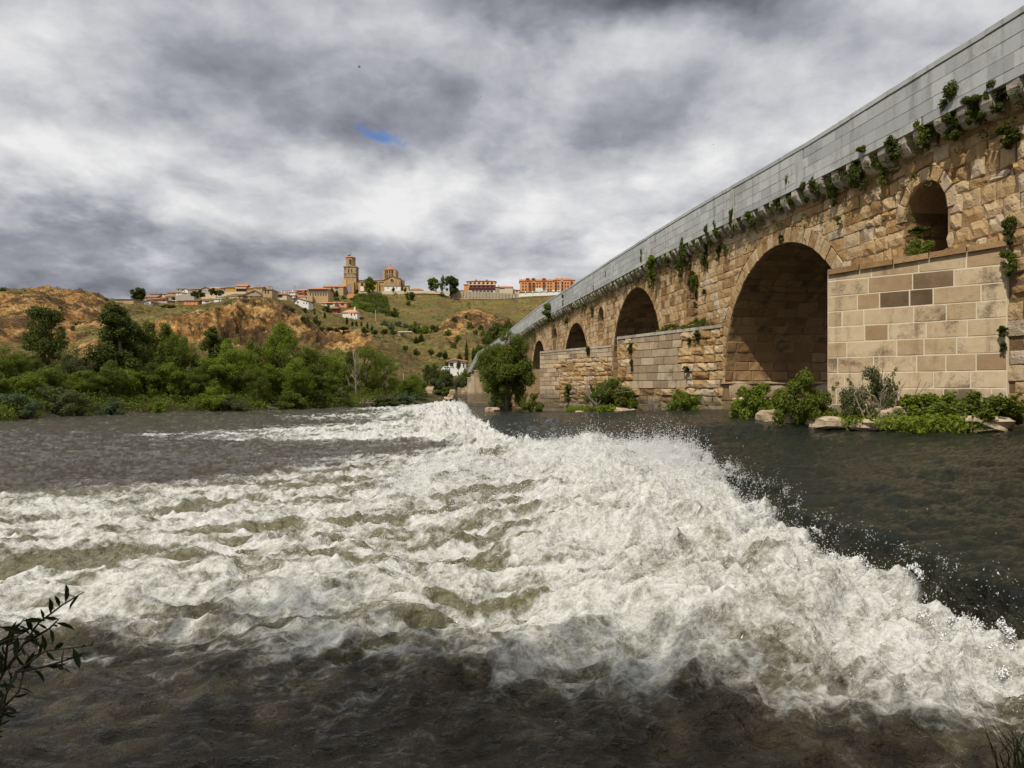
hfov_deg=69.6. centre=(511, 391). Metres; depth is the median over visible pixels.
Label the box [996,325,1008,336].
wall plant
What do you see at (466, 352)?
cypress tree
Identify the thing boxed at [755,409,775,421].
rock
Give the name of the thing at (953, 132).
wall plant
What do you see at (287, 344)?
bank tree
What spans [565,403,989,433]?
waterside grass
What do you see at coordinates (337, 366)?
bank tree
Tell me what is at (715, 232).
wall plant
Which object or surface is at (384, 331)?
round tree
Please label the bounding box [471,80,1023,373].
wall ivy
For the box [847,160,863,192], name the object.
wall plant
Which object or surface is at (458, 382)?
bank bush
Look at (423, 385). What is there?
bank bush
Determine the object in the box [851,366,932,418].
twigs
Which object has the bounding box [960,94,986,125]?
wall plant
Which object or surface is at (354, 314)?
house
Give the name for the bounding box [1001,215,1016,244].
wall plant
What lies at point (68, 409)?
bank bush
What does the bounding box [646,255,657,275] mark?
wall plant
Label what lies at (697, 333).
wall plant
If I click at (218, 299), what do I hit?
house
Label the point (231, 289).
hall
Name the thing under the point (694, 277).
wall plant
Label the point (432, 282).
hill tree
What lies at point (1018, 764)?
grass tuft
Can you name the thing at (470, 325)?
hill bush
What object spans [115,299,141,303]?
house
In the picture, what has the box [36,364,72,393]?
bank tree
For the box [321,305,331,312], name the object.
hill bush
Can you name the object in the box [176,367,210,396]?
bank tree
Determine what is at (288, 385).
bank tree
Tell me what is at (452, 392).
rock
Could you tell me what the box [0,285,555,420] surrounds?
hillside
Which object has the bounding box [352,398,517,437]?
spray
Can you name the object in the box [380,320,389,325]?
hill bush
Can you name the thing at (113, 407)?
bank bush
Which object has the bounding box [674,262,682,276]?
wall plant
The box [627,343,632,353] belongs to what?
wall plant
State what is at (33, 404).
bank bush
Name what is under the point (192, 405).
undergrowth
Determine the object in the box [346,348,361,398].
dead tree
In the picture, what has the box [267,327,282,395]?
poplar tree
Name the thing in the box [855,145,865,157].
wall plant
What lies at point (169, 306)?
hill bush
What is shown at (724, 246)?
wall plant
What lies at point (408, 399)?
bank bush
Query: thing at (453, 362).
house
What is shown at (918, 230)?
wall plant
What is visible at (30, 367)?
bank tree
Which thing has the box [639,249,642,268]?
wall plant
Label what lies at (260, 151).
sky
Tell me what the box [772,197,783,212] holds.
wall plant
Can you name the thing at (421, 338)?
cypress tree
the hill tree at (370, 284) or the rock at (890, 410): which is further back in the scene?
the hill tree at (370, 284)
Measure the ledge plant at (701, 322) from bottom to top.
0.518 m
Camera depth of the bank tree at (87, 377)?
54.54 m
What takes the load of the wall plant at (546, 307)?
attached to the stone bridge
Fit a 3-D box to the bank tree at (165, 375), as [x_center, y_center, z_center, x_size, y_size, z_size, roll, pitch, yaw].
[-28.919,-0.849,62.082,3.150,3.506,2.586,0,0,-37]
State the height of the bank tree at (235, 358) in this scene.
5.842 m
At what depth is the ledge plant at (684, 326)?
31.22 m
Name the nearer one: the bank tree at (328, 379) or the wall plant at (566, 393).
the wall plant at (566, 393)
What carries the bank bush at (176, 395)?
on the hillside
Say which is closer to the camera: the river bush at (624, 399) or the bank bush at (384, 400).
the river bush at (624, 399)
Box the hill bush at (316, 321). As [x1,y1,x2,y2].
[312,315,320,326]
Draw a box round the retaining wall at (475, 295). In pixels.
[449,291,518,299]
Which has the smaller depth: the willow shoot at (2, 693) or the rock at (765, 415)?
the willow shoot at (2, 693)
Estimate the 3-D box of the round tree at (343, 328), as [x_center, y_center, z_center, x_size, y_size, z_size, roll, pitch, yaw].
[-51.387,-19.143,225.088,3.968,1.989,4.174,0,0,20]
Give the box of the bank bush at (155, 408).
[147,401,167,412]
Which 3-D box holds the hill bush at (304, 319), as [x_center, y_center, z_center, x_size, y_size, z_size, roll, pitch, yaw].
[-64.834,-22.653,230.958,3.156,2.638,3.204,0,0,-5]
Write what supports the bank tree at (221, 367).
on the hillside
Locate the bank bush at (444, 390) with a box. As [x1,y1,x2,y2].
[433,386,450,395]
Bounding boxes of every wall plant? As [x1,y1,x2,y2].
[542,303,553,322]
[564,384,571,401]
[585,346,589,354]
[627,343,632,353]
[629,359,632,370]
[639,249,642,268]
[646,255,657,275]
[646,274,654,288]
[663,257,670,266]
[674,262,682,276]
[677,238,691,272]
[683,366,689,372]
[690,274,697,293]
[692,331,699,341]
[700,244,707,268]
[703,224,711,243]
[712,220,720,237]
[714,245,720,261]
[722,244,726,256]
[728,208,733,228]
[744,211,755,226]
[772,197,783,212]
[778,234,783,243]
[785,172,793,206]
[799,181,809,202]
[807,176,818,192]
[825,180,837,206]
[834,216,841,224]
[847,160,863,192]
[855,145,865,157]
[877,160,887,185]
[883,135,899,160]
[907,226,935,239]
[912,119,936,149]
[937,80,960,141]
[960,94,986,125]
[982,78,1006,113]
[993,125,1020,149]
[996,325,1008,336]
[999,249,1017,276]
[999,342,1006,352]
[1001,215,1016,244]
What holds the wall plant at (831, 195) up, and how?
attached to the stone bridge
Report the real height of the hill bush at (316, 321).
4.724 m
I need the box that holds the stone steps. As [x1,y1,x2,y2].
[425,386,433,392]
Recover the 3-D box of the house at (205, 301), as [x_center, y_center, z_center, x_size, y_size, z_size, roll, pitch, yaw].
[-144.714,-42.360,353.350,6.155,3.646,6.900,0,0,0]
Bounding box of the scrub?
[0,287,536,376]
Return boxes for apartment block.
[519,277,574,291]
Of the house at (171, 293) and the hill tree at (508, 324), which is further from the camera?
the house at (171, 293)
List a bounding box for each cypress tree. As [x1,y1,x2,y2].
[413,336,418,343]
[418,333,423,342]
[442,350,447,358]
[464,339,468,363]
[471,346,474,360]
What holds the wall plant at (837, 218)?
attached to the stone bridge
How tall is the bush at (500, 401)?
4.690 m
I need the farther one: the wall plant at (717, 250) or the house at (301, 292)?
the house at (301, 292)
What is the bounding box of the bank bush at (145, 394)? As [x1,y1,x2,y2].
[125,386,152,402]
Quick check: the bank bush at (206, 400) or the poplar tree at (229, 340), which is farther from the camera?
the poplar tree at (229, 340)
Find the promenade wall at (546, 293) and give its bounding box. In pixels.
[518,290,560,296]
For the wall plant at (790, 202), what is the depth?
22.69 m
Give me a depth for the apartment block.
621.94 m
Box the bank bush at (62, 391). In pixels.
[34,383,70,401]
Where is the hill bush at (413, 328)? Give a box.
[407,321,421,332]
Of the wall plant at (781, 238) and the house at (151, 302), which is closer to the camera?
the wall plant at (781, 238)
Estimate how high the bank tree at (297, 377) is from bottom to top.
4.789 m
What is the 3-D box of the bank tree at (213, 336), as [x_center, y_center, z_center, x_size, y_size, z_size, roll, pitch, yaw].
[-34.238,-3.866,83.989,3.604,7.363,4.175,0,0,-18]
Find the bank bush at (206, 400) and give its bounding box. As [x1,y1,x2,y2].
[186,385,235,408]
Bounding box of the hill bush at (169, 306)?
[160,304,176,307]
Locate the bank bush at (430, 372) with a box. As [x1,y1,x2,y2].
[417,364,440,384]
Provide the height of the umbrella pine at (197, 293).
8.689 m
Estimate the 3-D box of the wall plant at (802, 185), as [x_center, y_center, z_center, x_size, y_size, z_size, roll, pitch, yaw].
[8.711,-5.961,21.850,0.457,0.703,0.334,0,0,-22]
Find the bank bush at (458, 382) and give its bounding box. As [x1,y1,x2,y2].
[452,376,466,388]
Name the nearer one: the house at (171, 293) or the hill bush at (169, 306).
the hill bush at (169, 306)
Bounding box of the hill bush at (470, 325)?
[466,323,474,328]
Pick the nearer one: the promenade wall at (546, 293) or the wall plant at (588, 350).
the wall plant at (588, 350)
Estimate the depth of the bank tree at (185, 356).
67.20 m
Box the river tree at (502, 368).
[473,327,536,409]
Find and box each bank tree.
[0,345,32,381]
[0,371,15,402]
[7,370,47,398]
[14,358,44,376]
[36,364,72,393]
[50,359,65,384]
[64,369,106,400]
[93,359,125,397]
[112,367,142,401]
[133,371,160,399]
[134,362,176,400]
[151,361,187,399]
[159,335,203,389]
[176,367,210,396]
[183,365,225,388]
[196,357,239,396]
[197,326,224,381]
[212,337,262,395]
[231,373,255,395]
[241,344,282,395]
[241,366,270,403]
[253,363,286,396]
[261,321,305,396]
[277,374,304,393]
[278,356,316,399]
[295,346,335,384]
[311,371,340,393]
[320,350,348,387]
[346,345,385,397]
[367,354,399,395]
[399,374,420,395]
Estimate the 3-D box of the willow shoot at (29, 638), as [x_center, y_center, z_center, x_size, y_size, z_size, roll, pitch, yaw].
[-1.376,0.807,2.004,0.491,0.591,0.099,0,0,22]
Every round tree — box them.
[337,326,349,332]
[360,327,368,336]
[380,329,387,335]
[389,329,397,337]
[413,348,420,355]
[427,349,433,358]
[435,352,442,357]
[456,360,460,372]
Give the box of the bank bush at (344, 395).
[332,391,350,402]
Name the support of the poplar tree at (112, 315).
on the hillside
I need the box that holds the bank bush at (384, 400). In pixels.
[366,395,400,406]
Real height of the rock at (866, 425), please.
0.252 m
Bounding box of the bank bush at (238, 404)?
[217,394,248,411]
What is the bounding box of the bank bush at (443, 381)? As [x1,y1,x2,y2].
[428,374,452,389]
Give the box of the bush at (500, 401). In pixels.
[488,384,526,408]
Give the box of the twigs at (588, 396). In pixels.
[568,366,639,408]
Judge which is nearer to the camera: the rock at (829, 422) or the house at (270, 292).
the rock at (829, 422)
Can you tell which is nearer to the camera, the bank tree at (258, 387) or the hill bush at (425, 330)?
the bank tree at (258, 387)
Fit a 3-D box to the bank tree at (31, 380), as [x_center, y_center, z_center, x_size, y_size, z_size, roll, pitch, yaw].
[-31.221,-0.244,47.294,2.498,2.294,2.139,0,0,-19]
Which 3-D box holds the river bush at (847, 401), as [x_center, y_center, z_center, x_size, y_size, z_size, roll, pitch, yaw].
[7.517,0.116,15.435,1.169,1.348,1.260,0,0,-30]
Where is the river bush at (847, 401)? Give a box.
[838,366,902,418]
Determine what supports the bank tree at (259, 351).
on the hillside
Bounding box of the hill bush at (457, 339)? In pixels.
[453,335,461,342]
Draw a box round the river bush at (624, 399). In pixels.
[583,377,638,409]
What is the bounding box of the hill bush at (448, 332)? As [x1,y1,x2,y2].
[444,328,451,335]
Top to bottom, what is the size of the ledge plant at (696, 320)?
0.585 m
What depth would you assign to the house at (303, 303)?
357.00 m
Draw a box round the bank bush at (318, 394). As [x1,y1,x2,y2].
[300,390,334,401]
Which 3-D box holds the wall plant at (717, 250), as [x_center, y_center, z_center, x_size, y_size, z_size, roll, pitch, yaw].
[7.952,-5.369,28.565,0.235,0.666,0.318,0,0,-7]
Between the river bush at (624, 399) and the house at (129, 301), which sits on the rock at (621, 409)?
the river bush at (624, 399)
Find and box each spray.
[148,393,1023,712]
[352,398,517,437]
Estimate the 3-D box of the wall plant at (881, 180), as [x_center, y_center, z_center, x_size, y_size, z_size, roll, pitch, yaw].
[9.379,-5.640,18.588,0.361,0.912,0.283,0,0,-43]
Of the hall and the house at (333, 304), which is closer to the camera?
the house at (333, 304)
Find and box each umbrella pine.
[190,289,205,298]
[208,288,224,296]
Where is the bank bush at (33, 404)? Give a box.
[0,389,45,418]
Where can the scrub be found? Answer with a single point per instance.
(228, 302)
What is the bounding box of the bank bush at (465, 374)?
[457,368,471,382]
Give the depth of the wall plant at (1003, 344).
14.78 m
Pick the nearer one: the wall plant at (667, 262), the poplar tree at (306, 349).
the wall plant at (667, 262)
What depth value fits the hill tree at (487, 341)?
215.25 m
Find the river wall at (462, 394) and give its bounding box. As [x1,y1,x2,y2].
[458,386,466,403]
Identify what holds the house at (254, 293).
on the hillside
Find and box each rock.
[449,389,455,394]
[485,407,499,411]
[613,407,635,410]
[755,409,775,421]
[776,411,795,422]
[804,416,848,428]
[849,418,893,430]
[858,404,925,425]
[960,415,1015,432]
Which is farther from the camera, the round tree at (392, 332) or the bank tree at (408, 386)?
the round tree at (392, 332)
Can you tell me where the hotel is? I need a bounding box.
[463,280,496,291]
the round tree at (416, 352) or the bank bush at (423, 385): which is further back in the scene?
the round tree at (416, 352)
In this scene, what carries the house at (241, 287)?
on the hillside
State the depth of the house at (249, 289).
524.70 m
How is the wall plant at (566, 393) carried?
attached to the stone bridge
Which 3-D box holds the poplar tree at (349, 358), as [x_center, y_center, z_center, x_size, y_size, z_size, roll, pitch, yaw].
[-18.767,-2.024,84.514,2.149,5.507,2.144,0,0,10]
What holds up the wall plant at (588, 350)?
attached to the stone bridge
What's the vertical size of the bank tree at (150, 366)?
3.467 m
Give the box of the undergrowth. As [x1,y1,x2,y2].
[0,371,411,420]
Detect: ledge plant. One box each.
[655,324,678,331]
[674,325,688,329]
[689,317,698,327]
[697,317,708,326]
[902,235,934,255]
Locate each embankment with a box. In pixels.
[175,294,197,300]
[202,292,247,298]
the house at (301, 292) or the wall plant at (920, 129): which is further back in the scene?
the house at (301, 292)
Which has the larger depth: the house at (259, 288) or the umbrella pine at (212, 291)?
the house at (259, 288)
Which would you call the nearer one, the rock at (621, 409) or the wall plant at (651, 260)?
the rock at (621, 409)
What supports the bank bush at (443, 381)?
on the hillside
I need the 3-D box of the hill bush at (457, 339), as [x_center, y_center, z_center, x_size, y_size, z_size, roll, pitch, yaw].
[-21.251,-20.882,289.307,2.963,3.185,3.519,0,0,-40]
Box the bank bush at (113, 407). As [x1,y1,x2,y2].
[94,397,123,414]
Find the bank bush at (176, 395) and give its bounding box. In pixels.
[166,391,197,400]
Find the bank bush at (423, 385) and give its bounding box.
[397,371,427,396]
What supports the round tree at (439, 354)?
on the hillside
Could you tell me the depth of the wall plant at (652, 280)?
36.15 m
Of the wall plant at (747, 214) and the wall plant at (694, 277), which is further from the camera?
the wall plant at (694, 277)
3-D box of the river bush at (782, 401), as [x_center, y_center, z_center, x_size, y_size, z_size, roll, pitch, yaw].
[6.569,0.118,16.806,1.507,1.398,1.348,0,0,-24]
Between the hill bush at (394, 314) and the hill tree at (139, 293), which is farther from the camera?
the hill bush at (394, 314)
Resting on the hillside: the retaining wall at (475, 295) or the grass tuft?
the retaining wall at (475, 295)
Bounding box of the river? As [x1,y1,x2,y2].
[0,400,1023,767]
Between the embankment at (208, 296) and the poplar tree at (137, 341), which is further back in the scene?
the embankment at (208, 296)
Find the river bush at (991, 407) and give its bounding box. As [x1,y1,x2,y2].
[932,390,1023,425]
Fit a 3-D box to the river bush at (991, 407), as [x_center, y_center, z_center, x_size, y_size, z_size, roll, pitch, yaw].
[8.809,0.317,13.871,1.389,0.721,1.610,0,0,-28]
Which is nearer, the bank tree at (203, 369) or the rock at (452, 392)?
the bank tree at (203, 369)
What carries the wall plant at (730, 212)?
attached to the stone bridge
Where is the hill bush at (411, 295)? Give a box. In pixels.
[404,292,414,299]
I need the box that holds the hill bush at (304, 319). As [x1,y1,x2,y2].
[300,315,309,322]
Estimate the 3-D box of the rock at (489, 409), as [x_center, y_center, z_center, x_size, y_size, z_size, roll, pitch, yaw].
[-1.385,1.356,51.209,1.046,0.612,1.951,0,0,-7]
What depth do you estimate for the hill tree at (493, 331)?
219.62 m
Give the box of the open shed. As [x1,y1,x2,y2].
[398,331,413,338]
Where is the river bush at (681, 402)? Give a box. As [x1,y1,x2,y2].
[665,387,702,409]
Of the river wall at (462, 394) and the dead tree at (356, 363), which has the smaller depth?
the dead tree at (356, 363)
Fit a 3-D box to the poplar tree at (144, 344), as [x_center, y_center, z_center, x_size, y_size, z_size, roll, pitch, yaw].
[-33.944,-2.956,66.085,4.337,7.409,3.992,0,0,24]
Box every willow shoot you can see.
[0,584,83,692]
[0,621,92,732]
[0,623,39,737]
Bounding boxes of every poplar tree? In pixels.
[20,304,70,375]
[82,301,142,398]
[96,326,114,375]
[120,314,134,366]
[122,318,155,370]
[133,324,148,367]
[142,320,163,364]
[154,321,172,363]
[164,331,182,393]
[219,338,233,392]
[245,340,260,384]
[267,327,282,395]
[299,346,314,393]
[338,350,357,393]
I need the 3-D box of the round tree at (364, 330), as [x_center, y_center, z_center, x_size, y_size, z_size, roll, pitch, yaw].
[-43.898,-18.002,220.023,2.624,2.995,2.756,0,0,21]
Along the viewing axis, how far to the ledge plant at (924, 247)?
16.69 m
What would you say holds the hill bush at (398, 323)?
on the hillside
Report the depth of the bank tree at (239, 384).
66.00 m
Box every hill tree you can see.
[129,287,145,299]
[363,276,376,292]
[427,277,439,290]
[439,275,444,290]
[445,276,458,298]
[471,348,478,355]
[481,335,492,348]
[486,323,504,341]
[502,319,512,331]
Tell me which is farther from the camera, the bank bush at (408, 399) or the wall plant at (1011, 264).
the bank bush at (408, 399)
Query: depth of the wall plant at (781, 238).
23.64 m
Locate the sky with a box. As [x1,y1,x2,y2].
[0,0,1023,299]
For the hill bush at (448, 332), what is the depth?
301.61 m
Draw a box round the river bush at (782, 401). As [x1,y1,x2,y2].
[770,367,839,426]
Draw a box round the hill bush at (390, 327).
[387,322,394,329]
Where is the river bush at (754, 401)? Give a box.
[728,382,787,418]
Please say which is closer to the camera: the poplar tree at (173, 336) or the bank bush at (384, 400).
the poplar tree at (173, 336)
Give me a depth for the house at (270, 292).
357.70 m
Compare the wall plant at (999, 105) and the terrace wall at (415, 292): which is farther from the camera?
the terrace wall at (415, 292)
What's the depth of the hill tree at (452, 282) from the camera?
604.41 m
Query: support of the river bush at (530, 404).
on the river
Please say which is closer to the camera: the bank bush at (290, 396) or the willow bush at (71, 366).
the willow bush at (71, 366)
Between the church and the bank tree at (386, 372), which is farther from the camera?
the church
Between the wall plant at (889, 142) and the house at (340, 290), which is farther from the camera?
the house at (340, 290)
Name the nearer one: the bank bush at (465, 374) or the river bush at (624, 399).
the river bush at (624, 399)
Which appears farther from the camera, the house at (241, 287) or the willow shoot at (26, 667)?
the house at (241, 287)
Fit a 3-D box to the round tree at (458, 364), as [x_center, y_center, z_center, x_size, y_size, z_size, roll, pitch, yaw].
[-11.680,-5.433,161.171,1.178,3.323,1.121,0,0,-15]
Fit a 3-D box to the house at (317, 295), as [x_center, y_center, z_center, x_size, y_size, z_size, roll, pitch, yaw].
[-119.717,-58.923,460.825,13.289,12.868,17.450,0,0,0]
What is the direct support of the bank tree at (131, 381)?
on the hillside
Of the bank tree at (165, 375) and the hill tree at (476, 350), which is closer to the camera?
the bank tree at (165, 375)
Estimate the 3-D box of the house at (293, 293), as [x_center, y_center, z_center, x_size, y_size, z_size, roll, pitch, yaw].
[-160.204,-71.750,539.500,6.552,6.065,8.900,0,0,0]
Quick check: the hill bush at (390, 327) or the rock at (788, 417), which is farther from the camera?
the hill bush at (390, 327)
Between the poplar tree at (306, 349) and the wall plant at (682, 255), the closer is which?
the wall plant at (682, 255)
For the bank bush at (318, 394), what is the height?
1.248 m
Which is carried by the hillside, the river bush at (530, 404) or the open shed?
the open shed
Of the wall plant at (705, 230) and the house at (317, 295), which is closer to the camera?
the wall plant at (705, 230)
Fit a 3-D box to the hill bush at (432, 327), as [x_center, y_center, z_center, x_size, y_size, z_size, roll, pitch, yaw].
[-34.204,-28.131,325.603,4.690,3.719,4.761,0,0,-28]
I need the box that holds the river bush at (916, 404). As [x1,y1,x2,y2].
[892,390,957,417]
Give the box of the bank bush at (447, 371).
[440,368,453,387]
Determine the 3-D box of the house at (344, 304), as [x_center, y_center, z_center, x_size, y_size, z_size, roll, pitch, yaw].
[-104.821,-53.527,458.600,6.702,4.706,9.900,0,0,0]
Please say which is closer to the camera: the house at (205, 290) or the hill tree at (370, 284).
the house at (205, 290)
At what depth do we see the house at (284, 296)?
374.22 m
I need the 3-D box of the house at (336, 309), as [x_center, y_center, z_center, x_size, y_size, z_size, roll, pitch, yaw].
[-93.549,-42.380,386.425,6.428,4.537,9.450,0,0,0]
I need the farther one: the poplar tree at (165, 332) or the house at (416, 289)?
the house at (416, 289)
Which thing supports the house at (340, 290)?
on the hillside
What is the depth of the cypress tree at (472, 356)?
197.49 m
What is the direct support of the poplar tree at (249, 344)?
on the hillside
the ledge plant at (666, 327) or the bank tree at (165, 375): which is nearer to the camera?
the ledge plant at (666, 327)
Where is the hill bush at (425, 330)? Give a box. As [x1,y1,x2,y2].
[419,325,430,333]
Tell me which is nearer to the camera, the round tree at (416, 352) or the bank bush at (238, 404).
the bank bush at (238, 404)
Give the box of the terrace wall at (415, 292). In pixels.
[358,291,449,294]
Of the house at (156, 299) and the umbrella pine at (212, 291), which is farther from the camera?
the house at (156, 299)
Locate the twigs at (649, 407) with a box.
[640,395,665,410]
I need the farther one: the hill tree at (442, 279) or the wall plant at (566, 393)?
the hill tree at (442, 279)
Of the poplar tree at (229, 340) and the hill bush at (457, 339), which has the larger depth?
the hill bush at (457, 339)
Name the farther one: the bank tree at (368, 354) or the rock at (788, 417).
the bank tree at (368, 354)
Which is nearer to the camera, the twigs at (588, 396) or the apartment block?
the twigs at (588, 396)
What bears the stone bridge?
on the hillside
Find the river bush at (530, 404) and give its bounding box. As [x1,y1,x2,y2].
[519,391,543,411]
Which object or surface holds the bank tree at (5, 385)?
on the hillside
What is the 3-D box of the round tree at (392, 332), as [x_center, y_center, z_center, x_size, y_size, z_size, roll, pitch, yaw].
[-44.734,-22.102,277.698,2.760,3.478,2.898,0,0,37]
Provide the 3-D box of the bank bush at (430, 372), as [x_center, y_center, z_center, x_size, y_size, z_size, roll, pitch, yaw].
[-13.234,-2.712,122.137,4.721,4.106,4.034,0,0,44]
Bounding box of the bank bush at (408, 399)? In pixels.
[390,391,419,403]
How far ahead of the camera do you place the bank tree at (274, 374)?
68.97 m
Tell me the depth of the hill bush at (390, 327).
320.40 m
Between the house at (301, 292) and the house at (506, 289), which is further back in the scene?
the house at (506, 289)
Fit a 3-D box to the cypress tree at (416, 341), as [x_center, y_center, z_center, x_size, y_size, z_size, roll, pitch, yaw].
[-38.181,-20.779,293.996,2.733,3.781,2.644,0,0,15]
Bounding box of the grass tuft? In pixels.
[982,716,1023,767]
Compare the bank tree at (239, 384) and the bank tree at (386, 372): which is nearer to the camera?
the bank tree at (239, 384)
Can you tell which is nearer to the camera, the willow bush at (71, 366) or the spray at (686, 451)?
the spray at (686, 451)
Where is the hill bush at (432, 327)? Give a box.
[429,325,439,331]
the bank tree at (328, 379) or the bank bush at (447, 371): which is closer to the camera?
the bank tree at (328, 379)
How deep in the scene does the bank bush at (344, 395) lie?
75.40 m
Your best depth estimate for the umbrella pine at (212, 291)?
437.81 m
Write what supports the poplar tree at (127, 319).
on the hillside
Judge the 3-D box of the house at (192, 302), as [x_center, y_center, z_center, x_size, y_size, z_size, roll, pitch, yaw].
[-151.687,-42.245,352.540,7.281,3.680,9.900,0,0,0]
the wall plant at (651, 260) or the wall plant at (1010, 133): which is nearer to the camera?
the wall plant at (1010, 133)
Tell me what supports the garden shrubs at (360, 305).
on the hillside
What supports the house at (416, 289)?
on the hillside
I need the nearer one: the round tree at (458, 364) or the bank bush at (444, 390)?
the bank bush at (444, 390)
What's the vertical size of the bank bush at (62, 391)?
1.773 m
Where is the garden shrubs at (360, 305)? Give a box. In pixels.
[343,300,371,309]
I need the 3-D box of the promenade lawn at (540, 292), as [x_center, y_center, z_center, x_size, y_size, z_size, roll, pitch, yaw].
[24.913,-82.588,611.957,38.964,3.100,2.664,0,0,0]
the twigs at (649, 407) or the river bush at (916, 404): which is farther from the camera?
the twigs at (649, 407)
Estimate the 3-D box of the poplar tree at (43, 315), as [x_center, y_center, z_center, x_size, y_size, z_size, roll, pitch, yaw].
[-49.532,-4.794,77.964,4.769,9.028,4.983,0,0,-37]
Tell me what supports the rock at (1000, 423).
in the river
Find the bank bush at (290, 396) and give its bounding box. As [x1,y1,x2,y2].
[268,390,308,409]
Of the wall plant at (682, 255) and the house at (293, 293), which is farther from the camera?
the house at (293, 293)
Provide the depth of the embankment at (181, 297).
480.00 m
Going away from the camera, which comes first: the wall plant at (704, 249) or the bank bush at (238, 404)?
the wall plant at (704, 249)
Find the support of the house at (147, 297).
on the hillside
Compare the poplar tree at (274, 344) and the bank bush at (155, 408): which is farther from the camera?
the poplar tree at (274, 344)
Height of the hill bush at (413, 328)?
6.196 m
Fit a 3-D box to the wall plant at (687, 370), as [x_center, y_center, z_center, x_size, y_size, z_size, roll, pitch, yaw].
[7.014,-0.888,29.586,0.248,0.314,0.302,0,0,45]
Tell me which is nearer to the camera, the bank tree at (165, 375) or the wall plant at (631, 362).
the wall plant at (631, 362)
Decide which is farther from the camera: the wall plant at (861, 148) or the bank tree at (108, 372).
the bank tree at (108, 372)
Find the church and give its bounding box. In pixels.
[342,253,409,294]
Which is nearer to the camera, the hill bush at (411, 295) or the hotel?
the hill bush at (411, 295)
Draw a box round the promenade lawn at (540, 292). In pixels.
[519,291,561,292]
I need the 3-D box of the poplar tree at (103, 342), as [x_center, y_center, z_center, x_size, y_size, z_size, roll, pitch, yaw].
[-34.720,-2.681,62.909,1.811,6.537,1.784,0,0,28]
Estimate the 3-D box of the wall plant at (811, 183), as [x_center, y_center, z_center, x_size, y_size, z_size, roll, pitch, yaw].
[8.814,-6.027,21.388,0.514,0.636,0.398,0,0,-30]
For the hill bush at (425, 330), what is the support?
on the hillside
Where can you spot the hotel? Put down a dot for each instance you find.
(481, 286)
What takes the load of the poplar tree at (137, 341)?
on the hillside
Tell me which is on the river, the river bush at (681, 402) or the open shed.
the river bush at (681, 402)
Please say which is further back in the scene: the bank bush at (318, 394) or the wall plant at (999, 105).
the bank bush at (318, 394)
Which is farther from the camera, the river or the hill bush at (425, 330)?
the hill bush at (425, 330)
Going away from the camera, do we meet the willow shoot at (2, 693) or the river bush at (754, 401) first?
the willow shoot at (2, 693)
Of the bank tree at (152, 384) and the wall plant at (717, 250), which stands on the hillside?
the bank tree at (152, 384)
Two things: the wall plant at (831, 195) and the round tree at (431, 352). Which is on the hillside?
the round tree at (431, 352)
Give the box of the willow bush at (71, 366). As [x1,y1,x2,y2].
[50,346,101,383]
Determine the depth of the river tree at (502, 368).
53.16 m
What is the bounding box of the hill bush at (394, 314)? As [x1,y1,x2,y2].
[389,307,399,316]
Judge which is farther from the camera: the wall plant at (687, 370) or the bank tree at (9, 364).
the bank tree at (9, 364)
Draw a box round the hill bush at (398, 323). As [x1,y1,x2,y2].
[394,321,401,326]
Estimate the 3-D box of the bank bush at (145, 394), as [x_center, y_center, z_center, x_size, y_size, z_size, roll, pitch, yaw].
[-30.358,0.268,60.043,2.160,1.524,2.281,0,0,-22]
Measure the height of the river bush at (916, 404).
0.744 m
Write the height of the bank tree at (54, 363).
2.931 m
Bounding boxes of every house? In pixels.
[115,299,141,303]
[141,299,158,304]
[144,295,161,300]
[150,298,164,300]
[167,292,175,295]
[183,300,201,304]
[201,287,210,293]
[202,300,213,303]
[212,298,226,301]
[235,284,250,291]
[241,290,262,295]
[246,285,256,291]
[253,285,266,292]
[262,286,277,298]
[278,290,291,301]
[287,290,298,295]
[294,297,314,309]
[295,290,305,295]
[307,288,333,303]
[321,302,337,306]
[323,286,345,294]
[330,307,340,312]
[337,302,350,307]
[341,307,360,319]
[410,288,423,290]
[446,358,468,375]
[498,286,512,293]
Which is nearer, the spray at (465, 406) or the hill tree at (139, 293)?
the spray at (465, 406)
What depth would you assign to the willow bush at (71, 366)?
59.32 m
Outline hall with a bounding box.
[226,287,235,291]
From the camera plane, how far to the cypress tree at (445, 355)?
218.93 m
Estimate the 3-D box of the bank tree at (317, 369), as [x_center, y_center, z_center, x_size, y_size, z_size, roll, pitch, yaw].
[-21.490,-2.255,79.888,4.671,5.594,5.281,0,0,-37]
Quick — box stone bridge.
[467,5,1023,425]
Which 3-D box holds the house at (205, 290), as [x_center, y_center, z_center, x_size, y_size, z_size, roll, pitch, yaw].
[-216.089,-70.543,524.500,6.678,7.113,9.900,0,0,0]
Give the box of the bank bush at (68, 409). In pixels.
[43,389,100,416]

